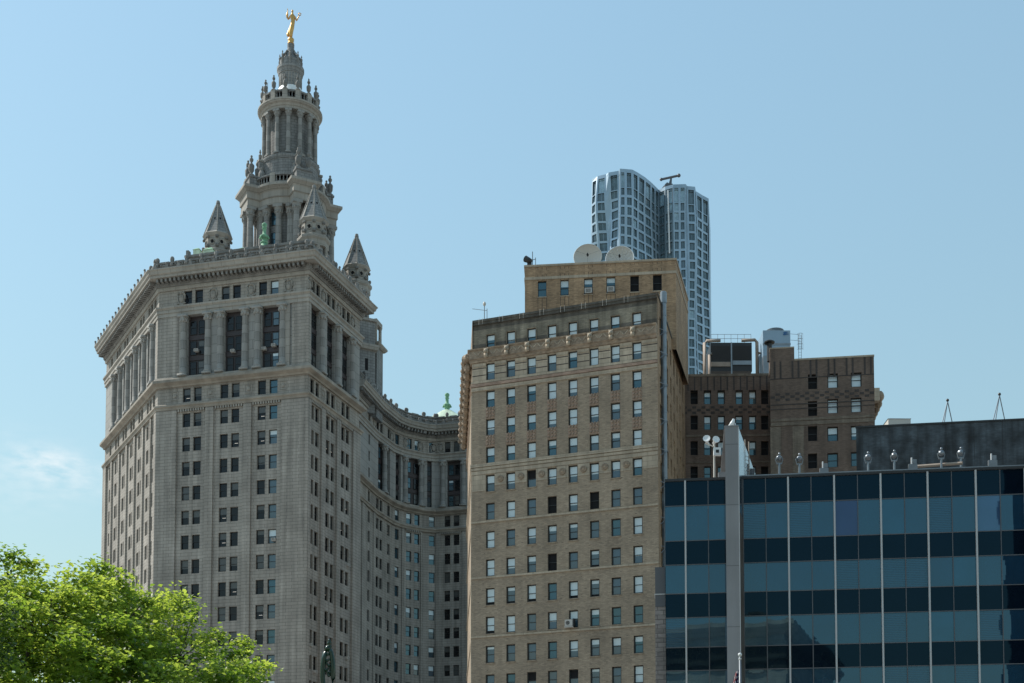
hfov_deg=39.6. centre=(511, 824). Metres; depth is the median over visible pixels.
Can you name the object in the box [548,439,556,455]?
window
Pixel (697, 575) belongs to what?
window pane
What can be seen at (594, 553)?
window
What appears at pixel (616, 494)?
window
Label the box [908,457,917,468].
conduit box
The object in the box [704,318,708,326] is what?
window
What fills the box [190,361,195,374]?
window
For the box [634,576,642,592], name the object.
window
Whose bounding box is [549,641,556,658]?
window
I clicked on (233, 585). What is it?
window
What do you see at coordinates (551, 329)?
window
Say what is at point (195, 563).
window
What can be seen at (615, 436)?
window
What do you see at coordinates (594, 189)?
window
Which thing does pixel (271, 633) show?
window
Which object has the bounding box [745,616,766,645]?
window pane
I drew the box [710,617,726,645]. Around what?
window pane
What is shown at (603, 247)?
window
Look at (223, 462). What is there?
window
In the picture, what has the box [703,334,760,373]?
cooling tower
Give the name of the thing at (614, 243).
window
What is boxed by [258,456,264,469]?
window
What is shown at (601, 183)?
window
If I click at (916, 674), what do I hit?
window pane
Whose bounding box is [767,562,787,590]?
window pane
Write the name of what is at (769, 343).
vent cap
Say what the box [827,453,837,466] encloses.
window
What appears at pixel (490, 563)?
window
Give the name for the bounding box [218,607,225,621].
window
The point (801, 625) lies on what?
window pane
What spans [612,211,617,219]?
window
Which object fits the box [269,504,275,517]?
window
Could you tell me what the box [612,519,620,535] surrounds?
window
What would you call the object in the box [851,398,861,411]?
window
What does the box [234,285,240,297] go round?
window
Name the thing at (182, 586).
window
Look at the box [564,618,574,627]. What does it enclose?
air conditioner
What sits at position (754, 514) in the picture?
window pane
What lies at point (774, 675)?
window pane
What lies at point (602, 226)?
window
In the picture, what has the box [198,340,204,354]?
window
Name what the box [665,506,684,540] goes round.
window pane
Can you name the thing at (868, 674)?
window pane
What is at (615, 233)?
window
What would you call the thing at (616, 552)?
window
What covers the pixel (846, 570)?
window pane
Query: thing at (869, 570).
window pane
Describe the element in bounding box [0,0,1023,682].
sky
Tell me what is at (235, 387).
window
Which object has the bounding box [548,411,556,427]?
window
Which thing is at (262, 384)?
window
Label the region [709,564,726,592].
window pane
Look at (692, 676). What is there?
window pane
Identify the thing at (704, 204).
window
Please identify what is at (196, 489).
window
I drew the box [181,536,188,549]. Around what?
window
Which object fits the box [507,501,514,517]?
window
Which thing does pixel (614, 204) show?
window
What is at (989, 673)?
window pane
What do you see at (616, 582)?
window
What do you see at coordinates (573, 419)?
window
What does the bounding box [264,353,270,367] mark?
window
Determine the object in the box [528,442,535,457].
window
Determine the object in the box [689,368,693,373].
window
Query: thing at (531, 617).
window
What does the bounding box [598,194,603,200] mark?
window
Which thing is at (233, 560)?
window
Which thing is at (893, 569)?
window pane
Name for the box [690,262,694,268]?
window
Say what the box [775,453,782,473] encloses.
roof floodlight
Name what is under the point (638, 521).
window
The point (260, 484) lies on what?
window
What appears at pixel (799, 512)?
window pane
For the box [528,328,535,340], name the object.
window
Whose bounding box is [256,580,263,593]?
window
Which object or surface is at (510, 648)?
window
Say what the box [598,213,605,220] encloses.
window
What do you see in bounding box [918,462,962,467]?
roof pipe
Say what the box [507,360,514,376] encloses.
window
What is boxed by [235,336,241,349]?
window
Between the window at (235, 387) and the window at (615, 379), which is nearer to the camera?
the window at (615, 379)
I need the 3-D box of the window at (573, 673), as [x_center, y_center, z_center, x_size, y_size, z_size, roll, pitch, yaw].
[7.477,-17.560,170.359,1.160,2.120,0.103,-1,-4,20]
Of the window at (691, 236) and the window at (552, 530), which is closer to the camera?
the window at (552, 530)
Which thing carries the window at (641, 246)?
in the rippled skyscraper
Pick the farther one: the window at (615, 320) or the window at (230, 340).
the window at (230, 340)
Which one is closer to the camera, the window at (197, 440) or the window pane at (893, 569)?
the window pane at (893, 569)
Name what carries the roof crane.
on the rippled skyscraper
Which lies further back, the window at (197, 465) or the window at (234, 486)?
the window at (197, 465)
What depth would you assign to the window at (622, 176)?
499.85 m
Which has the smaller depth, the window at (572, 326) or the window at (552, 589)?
the window at (552, 589)
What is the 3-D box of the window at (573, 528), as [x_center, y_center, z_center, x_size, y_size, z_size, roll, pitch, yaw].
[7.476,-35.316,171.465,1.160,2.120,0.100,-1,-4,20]
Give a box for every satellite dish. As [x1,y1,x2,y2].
[573,244,601,262]
[605,246,633,260]
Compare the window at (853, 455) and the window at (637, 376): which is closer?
the window at (637, 376)
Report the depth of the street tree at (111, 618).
42.60 m
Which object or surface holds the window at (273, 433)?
in the civic office building at (314, 451)
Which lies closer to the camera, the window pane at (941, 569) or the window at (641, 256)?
the window pane at (941, 569)
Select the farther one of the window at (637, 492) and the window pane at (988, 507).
the window at (637, 492)
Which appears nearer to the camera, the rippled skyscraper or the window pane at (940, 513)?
the window pane at (940, 513)
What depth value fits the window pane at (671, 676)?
105.83 m
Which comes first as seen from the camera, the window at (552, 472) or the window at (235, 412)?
the window at (552, 472)
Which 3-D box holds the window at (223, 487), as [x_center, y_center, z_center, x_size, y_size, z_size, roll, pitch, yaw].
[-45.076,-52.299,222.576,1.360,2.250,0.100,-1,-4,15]
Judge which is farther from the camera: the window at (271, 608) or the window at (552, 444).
the window at (271, 608)
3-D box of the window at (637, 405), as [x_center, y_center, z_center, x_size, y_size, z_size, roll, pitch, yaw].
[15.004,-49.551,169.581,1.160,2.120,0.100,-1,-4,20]
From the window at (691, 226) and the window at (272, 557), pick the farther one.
the window at (691, 226)
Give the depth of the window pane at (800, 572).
105.13 m
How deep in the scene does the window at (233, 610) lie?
220.89 m
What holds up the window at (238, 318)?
in the civic office building at (314, 451)
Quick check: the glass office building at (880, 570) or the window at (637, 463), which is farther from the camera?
the window at (637, 463)
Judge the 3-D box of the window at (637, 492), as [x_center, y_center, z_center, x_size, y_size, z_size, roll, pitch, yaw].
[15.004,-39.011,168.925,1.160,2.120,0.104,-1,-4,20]
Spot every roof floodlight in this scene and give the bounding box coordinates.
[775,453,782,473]
[795,453,802,472]
[864,451,871,469]
[890,450,897,469]
[937,447,944,467]
[957,447,964,466]
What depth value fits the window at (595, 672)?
169.49 m
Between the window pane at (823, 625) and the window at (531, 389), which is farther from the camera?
the window at (531, 389)
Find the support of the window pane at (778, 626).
in the glass office building at (880, 570)
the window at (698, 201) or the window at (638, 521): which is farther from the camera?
the window at (698, 201)
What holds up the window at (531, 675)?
in the brick office building at (587, 423)
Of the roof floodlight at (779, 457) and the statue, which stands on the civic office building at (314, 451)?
the statue
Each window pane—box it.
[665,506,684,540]
[666,565,684,593]
[666,618,684,646]
[666,671,685,682]
[686,506,707,539]
[687,565,708,592]
[687,618,708,646]
[687,671,708,682]
[709,505,725,539]
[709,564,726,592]
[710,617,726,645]
[710,670,726,682]
[744,504,765,537]
[744,563,765,591]
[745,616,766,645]
[745,669,766,682]
[766,503,787,537]
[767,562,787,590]
[767,616,788,644]
[768,669,788,682]
[789,502,810,536]
[790,561,811,589]
[791,615,812,644]
[791,669,812,682]
[812,501,833,535]
[812,561,834,589]
[813,614,834,643]
[814,668,835,682]
[835,500,857,535]
[836,560,858,588]
[837,614,858,643]
[838,668,859,682]
[858,499,879,534]
[859,559,880,587]
[860,613,881,642]
[861,667,882,682]
[882,499,904,533]
[883,559,905,587]
[884,613,905,641]
[885,667,906,682]
[905,498,926,532]
[906,558,927,586]
[907,612,928,641]
[908,666,929,682]
[929,497,951,532]
[930,557,952,585]
[931,611,953,640]
[932,666,954,682]
[952,496,974,531]
[953,557,976,585]
[954,611,977,640]
[956,665,978,682]
[977,495,999,530]
[978,556,1001,584]
[979,610,1002,639]
[981,665,1003,682]
[1001,494,1023,529]
[1002,555,1023,583]
[1003,610,1023,639]
[1004,664,1023,682]
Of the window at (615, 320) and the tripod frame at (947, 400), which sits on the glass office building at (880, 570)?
the tripod frame at (947, 400)
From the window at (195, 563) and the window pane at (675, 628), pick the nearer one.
the window pane at (675, 628)
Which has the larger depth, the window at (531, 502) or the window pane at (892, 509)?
the window at (531, 502)
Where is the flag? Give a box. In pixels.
[733,670,738,682]
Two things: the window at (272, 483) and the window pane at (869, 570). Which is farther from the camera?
the window at (272, 483)
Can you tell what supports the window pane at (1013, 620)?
in the glass office building at (880, 570)
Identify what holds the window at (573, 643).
in the brick office building at (587, 423)
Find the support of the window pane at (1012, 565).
in the glass office building at (880, 570)
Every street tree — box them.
[0,542,282,682]
[0,560,35,682]
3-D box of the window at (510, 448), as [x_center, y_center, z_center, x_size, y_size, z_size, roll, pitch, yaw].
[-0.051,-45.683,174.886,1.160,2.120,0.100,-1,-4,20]
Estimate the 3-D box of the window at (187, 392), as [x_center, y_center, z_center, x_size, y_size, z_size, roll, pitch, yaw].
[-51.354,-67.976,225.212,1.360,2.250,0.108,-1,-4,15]
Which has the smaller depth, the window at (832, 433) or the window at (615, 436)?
the window at (615, 436)
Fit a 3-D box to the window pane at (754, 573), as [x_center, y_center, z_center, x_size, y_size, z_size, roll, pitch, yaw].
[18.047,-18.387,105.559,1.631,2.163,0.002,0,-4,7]
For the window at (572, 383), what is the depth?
172.62 m
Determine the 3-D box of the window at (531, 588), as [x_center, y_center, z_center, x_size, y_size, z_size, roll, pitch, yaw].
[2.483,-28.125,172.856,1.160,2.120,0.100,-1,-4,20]
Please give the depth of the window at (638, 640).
167.84 m
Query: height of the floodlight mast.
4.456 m
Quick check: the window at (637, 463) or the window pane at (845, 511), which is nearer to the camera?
the window pane at (845, 511)
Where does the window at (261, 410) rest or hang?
in the civic office building at (314, 451)
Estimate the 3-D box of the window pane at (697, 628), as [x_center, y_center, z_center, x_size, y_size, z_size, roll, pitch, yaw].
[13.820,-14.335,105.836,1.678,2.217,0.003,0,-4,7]
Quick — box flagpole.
[738,653,741,682]
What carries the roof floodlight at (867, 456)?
on the glass office building at (880, 570)
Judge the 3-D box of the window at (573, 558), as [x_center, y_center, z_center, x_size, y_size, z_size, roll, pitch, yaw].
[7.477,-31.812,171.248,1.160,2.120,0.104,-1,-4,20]
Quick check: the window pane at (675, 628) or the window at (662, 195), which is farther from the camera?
the window at (662, 195)
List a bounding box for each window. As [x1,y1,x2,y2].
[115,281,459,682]
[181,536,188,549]
[181,560,187,573]
[181,585,187,597]
[182,462,189,475]
[182,487,188,500]
[182,511,188,524]
[183,414,189,426]
[183,438,189,451]
[184,388,190,401]
[185,291,191,303]
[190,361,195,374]
[192,535,199,548]
[192,559,198,573]
[192,584,198,597]
[193,461,200,474]
[193,486,199,499]
[193,510,199,523]
[194,412,200,425]
[194,437,200,450]
[195,387,201,400]
[196,290,202,302]
[198,320,204,333]
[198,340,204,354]
[198,361,203,374]
[218,582,225,596]
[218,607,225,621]
[219,508,226,521]
[219,533,225,546]
[219,558,225,571]
[220,434,227,447]
[220,459,226,472]
[220,483,226,497]
[221,385,227,397]
[221,410,227,423]
[222,287,229,299]
[227,316,233,330]
[227,337,233,350]
[227,357,232,370]
[229,607,236,620]
[229,632,236,645]
[230,532,237,545]
[230,557,236,570]
[230,582,236,595]
[231,458,238,471]
[231,483,237,496]
[231,507,237,520]
[232,383,239,396]
[232,409,238,422]
[232,433,238,446]
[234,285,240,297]
[235,316,241,329]
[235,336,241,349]
[235,357,240,370]
[255,655,262,669]
[256,555,263,568]
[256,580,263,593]
[256,605,262,618]
[256,630,262,644]
[257,480,264,494]
[257,505,263,518]
[257,530,263,543]
[258,381,265,394]
[258,406,265,419]
[258,431,264,444]
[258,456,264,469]
[260,282,266,294]
[264,333,270,346]
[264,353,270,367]
[265,312,270,326]
[267,630,274,643]
[267,655,274,668]
[268,529,275,542]
[268,554,275,568]
[268,579,274,593]
[268,604,274,618]
[269,454,276,468]
[269,479,276,493]
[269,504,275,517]
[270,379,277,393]
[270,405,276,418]
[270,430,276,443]
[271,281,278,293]
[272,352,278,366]
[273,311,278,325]
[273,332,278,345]
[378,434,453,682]
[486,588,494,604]
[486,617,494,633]
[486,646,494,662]
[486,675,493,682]
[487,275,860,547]
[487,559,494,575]
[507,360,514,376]
[507,388,514,404]
[507,416,514,432]
[507,445,514,460]
[507,473,514,488]
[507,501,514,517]
[507,529,514,545]
[507,558,514,574]
[507,586,514,603]
[507,615,514,631]
[507,644,514,661]
[507,673,514,682]
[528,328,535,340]
[528,357,535,373]
[528,385,535,401]
[528,414,535,430]
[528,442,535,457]
[528,470,535,486]
[528,499,535,515]
[528,527,535,543]
[528,556,535,572]
[528,585,535,601]
[528,614,535,630]
[528,643,535,659]
[528,672,535,682]
[548,325,555,337]
[548,354,555,370]
[548,382,555,399]
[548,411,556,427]
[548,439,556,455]
[548,468,556,484]
[548,496,556,513]
[548,525,556,541]
[548,554,556,570]
[548,583,556,599]
[548,612,556,628]
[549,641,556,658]
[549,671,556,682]
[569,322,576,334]
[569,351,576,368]
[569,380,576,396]
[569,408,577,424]
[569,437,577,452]
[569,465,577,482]
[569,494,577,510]
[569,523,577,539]
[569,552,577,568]
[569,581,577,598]
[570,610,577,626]
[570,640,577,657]
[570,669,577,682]
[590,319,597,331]
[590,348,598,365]
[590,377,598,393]
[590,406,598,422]
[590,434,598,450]
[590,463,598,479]
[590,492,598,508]
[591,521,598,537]
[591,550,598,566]
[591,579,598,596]
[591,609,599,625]
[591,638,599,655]
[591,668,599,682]
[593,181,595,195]
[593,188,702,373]
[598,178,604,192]
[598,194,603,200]
[598,203,604,209]
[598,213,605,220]
[599,223,605,229]
[600,234,606,240]
[600,244,606,250]
[611,175,617,190]
[611,191,617,198]
[611,316,619,328]
[611,345,619,362]
[611,374,619,390]
[611,403,619,419]
[611,432,619,447]
[612,201,617,208]
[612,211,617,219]
[612,230,617,237]
[612,240,616,247]
[612,461,619,477]
[612,490,620,506]
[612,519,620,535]
[612,548,620,564]
[612,577,620,594]
[612,607,620,624]
[612,637,620,654]
[613,220,617,228]
[613,667,620,682]
[621,173,623,186]
[627,173,630,186]
[632,312,640,324]
[633,342,641,359]
[633,371,641,387]
[633,400,641,417]
[633,429,641,445]
[633,458,641,475]
[633,487,641,504]
[634,175,636,189]
[634,517,642,533]
[634,546,642,562]
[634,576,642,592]
[634,605,642,622]
[634,636,642,652]
[634,665,642,682]
[639,178,642,193]
[639,242,643,250]
[639,252,643,258]
[646,183,648,198]
[660,192,663,206]
[667,189,671,203]
[667,242,672,249]
[674,188,677,201]
[681,188,683,201]
[688,190,693,203]
[689,205,693,211]
[689,215,693,220]
[689,224,693,230]
[689,234,693,239]
[689,253,693,259]
[689,301,693,307]
[689,320,693,326]
[689,330,693,336]
[689,339,693,346]
[689,349,693,355]
[689,359,693,365]
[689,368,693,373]
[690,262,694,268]
[697,196,700,210]
[703,200,706,214]
[703,281,707,288]
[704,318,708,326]
[827,427,837,440]
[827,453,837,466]
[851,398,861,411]
[851,426,855,439]
[851,453,856,465]
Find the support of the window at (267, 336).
in the civic office building at (314, 451)
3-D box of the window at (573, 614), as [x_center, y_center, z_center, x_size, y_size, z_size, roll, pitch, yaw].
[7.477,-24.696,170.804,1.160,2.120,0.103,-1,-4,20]
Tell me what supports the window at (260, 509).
in the civic office building at (314, 451)
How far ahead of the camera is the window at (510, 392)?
175.38 m
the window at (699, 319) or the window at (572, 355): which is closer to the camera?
the window at (572, 355)
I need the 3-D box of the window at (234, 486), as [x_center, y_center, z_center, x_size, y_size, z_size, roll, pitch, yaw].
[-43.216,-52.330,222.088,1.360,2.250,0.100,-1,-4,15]
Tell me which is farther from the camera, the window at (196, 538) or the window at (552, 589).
the window at (196, 538)
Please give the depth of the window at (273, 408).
221.21 m
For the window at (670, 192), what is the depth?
511.08 m
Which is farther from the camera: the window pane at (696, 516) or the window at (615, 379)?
the window at (615, 379)
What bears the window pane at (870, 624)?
in the glass office building at (880, 570)
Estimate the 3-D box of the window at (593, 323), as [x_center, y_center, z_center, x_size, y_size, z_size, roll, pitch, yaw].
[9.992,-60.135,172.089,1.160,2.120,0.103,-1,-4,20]
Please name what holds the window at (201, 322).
in the civic office building at (314, 451)
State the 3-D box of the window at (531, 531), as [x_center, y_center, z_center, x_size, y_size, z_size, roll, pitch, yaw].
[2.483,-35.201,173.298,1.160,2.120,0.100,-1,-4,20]
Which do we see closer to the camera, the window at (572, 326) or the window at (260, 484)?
the window at (572, 326)
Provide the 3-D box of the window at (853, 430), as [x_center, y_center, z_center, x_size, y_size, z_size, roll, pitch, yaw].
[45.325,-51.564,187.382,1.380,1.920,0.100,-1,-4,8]
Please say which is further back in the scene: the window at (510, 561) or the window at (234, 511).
the window at (234, 511)
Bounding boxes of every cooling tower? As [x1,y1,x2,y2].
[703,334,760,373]
[758,327,802,372]
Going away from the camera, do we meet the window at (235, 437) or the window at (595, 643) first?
the window at (595, 643)
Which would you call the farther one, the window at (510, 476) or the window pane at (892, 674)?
the window at (510, 476)
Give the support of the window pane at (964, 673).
in the glass office building at (880, 570)
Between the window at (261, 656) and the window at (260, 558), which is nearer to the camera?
the window at (261, 656)
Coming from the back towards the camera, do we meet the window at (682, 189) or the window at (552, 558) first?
the window at (682, 189)
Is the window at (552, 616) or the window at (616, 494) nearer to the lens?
the window at (616, 494)
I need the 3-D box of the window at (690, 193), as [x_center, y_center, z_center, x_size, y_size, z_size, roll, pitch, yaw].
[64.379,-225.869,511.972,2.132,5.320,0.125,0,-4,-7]
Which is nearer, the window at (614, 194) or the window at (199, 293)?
the window at (199, 293)
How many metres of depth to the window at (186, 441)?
224.75 m
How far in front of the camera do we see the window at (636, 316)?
170.32 m
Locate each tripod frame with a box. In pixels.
[942,399,952,421]
[993,393,1004,419]
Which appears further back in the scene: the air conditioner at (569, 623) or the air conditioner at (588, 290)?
the air conditioner at (588, 290)
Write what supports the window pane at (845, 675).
in the glass office building at (880, 570)
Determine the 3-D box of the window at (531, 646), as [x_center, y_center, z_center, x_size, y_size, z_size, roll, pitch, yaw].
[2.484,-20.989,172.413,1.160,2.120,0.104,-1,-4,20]
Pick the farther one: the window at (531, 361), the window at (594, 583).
the window at (531, 361)
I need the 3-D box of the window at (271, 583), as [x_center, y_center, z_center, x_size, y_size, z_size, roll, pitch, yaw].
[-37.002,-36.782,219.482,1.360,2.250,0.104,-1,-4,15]
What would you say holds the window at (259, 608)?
in the civic office building at (314, 451)
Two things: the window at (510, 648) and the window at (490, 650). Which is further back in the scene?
the window at (490, 650)
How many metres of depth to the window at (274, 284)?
222.46 m
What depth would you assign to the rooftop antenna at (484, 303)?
175.22 m
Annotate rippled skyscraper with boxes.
[591,169,710,373]
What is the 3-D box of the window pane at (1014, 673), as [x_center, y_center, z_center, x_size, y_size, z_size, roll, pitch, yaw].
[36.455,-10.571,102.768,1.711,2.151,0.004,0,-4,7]
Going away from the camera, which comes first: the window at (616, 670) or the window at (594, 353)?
the window at (616, 670)
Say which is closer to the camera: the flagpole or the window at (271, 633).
the flagpole
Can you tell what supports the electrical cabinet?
on the glass office building at (880, 570)
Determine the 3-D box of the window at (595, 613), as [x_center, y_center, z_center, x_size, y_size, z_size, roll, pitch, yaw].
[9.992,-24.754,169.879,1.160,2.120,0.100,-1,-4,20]
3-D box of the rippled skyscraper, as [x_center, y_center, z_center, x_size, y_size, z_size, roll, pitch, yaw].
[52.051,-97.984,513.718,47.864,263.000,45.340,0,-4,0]
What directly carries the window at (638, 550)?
in the brick office building at (587, 423)
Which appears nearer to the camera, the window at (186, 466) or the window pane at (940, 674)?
the window pane at (940, 674)
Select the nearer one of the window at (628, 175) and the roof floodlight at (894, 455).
the roof floodlight at (894, 455)
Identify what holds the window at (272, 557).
in the civic office building at (314, 451)
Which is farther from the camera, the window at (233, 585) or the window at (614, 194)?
the window at (614, 194)
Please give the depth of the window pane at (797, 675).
104.67 m
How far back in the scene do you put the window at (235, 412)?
222.89 m
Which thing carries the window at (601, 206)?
in the rippled skyscraper
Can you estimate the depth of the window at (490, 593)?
174.74 m
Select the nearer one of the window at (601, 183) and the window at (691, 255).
the window at (601, 183)
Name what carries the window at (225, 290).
in the civic office building at (314, 451)
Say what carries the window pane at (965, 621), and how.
in the glass office building at (880, 570)
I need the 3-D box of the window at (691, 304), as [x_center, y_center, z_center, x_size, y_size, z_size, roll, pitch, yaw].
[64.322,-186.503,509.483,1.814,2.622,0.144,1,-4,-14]
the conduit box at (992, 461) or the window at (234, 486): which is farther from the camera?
the window at (234, 486)
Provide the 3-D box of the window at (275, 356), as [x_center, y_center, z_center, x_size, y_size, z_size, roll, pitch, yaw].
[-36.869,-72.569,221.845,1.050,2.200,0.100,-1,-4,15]
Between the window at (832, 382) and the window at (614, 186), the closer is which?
the window at (832, 382)
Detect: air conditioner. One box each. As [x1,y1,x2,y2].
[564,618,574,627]
[585,287,591,293]
[607,286,613,292]
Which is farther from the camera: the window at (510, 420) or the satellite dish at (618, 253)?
the satellite dish at (618, 253)
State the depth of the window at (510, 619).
173.59 m
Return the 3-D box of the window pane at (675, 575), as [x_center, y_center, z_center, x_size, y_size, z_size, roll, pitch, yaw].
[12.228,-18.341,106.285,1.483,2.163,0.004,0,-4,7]
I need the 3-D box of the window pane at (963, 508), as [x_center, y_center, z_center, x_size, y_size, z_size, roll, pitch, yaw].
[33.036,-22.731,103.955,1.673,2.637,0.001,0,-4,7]
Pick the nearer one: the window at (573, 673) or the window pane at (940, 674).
the window pane at (940, 674)
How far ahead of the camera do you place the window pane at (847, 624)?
104.49 m
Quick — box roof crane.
[660,173,680,187]
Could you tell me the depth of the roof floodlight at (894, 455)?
107.87 m
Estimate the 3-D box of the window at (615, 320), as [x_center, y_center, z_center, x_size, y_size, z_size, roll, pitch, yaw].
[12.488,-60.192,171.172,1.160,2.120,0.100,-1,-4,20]
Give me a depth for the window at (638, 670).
167.63 m
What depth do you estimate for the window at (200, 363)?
225.14 m
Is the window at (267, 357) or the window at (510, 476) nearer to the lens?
the window at (510, 476)
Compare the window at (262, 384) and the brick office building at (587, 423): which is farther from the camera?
the window at (262, 384)
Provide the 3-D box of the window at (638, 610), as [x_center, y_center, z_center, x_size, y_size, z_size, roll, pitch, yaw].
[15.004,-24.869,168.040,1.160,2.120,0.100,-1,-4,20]
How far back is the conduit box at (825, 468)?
107.57 m
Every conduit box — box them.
[819,461,828,471]
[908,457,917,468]
[988,453,996,465]
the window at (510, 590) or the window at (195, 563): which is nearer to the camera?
the window at (510, 590)
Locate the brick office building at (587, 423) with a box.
[458,258,883,682]
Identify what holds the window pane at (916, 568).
in the glass office building at (880, 570)
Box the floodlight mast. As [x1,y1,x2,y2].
[703,435,720,476]
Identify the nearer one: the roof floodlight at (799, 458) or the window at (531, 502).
the roof floodlight at (799, 458)
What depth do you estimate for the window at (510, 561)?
174.06 m
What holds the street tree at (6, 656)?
on the lawn
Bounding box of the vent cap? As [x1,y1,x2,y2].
[764,339,774,362]
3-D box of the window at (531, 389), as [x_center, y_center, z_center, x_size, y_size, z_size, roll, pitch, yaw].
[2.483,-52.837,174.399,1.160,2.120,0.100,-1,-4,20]
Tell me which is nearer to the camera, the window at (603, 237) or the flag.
the flag
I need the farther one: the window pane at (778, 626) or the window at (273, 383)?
the window at (273, 383)
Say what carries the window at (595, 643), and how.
in the brick office building at (587, 423)
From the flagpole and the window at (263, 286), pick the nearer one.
the flagpole
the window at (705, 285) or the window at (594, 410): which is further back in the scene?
the window at (705, 285)
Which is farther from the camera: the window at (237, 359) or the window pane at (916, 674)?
the window at (237, 359)
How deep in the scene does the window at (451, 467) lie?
295.72 m
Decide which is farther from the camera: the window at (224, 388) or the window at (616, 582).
the window at (224, 388)
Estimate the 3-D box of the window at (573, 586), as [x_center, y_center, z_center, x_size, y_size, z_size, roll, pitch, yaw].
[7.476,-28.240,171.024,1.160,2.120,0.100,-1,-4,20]
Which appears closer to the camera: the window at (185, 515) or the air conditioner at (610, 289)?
the air conditioner at (610, 289)
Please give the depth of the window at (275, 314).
222.24 m
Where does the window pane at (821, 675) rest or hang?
in the glass office building at (880, 570)
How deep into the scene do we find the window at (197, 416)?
224.53 m
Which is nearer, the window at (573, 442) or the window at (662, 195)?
the window at (573, 442)
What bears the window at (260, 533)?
in the civic office building at (314, 451)
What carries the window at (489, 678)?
in the brick office building at (587, 423)
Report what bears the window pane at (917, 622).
in the glass office building at (880, 570)
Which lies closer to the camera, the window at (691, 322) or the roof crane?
the window at (691, 322)
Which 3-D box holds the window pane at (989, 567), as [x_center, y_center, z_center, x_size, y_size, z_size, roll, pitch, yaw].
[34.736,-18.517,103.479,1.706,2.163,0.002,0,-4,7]
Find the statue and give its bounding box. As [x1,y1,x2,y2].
[286,8,300,43]
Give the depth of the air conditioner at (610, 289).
183.56 m
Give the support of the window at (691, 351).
in the rippled skyscraper
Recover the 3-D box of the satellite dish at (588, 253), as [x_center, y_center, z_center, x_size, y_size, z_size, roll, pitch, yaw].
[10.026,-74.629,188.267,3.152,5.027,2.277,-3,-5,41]
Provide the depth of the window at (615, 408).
170.57 m
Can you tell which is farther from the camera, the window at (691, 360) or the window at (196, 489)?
the window at (691, 360)
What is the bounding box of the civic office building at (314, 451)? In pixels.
[94,43,466,682]
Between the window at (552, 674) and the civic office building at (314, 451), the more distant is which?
the civic office building at (314, 451)
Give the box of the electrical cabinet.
[718,472,724,476]
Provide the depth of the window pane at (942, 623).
103.66 m
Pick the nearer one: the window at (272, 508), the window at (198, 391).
the window at (272, 508)
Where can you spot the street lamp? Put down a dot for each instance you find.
(325, 654)
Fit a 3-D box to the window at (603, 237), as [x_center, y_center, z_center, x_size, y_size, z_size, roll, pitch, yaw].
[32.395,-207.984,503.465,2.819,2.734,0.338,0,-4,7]
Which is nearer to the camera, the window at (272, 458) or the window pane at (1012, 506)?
the window pane at (1012, 506)
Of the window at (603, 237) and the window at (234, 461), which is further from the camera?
the window at (603, 237)
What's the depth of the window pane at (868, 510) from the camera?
104.80 m
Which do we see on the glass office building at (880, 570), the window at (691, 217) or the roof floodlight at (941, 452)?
the roof floodlight at (941, 452)
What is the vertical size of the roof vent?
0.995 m
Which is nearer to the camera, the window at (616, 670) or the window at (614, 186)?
the window at (616, 670)
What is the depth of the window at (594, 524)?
170.57 m
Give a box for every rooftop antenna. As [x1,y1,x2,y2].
[476,302,486,318]
[523,252,535,264]
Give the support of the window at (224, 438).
in the civic office building at (314, 451)
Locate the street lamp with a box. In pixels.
[320,639,335,682]
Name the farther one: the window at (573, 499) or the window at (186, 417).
the window at (186, 417)
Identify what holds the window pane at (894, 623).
in the glass office building at (880, 570)
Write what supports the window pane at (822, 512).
in the glass office building at (880, 570)
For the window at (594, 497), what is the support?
in the brick office building at (587, 423)
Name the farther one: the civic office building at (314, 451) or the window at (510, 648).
the civic office building at (314, 451)
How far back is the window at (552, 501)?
172.66 m
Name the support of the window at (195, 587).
in the civic office building at (314, 451)
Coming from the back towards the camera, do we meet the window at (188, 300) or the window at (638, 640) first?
the window at (188, 300)
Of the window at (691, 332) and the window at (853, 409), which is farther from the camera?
the window at (691, 332)
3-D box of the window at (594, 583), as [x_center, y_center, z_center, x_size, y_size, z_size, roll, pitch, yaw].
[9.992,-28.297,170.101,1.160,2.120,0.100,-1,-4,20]
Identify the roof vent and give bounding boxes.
[883,418,910,424]
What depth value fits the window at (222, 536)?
222.13 m
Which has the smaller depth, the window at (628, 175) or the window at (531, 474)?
the window at (531, 474)
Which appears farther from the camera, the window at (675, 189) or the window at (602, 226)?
the window at (675, 189)
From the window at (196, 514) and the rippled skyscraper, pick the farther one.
the rippled skyscraper
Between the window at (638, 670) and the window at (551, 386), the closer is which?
the window at (638, 670)
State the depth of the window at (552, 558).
172.20 m
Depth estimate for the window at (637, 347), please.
170.03 m
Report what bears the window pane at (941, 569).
in the glass office building at (880, 570)
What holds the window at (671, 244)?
in the rippled skyscraper
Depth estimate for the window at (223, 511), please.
222.35 m
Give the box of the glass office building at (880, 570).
[654,418,1023,682]
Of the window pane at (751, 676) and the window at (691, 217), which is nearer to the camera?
the window pane at (751, 676)
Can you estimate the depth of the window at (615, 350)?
170.98 m
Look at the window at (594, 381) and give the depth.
171.69 m

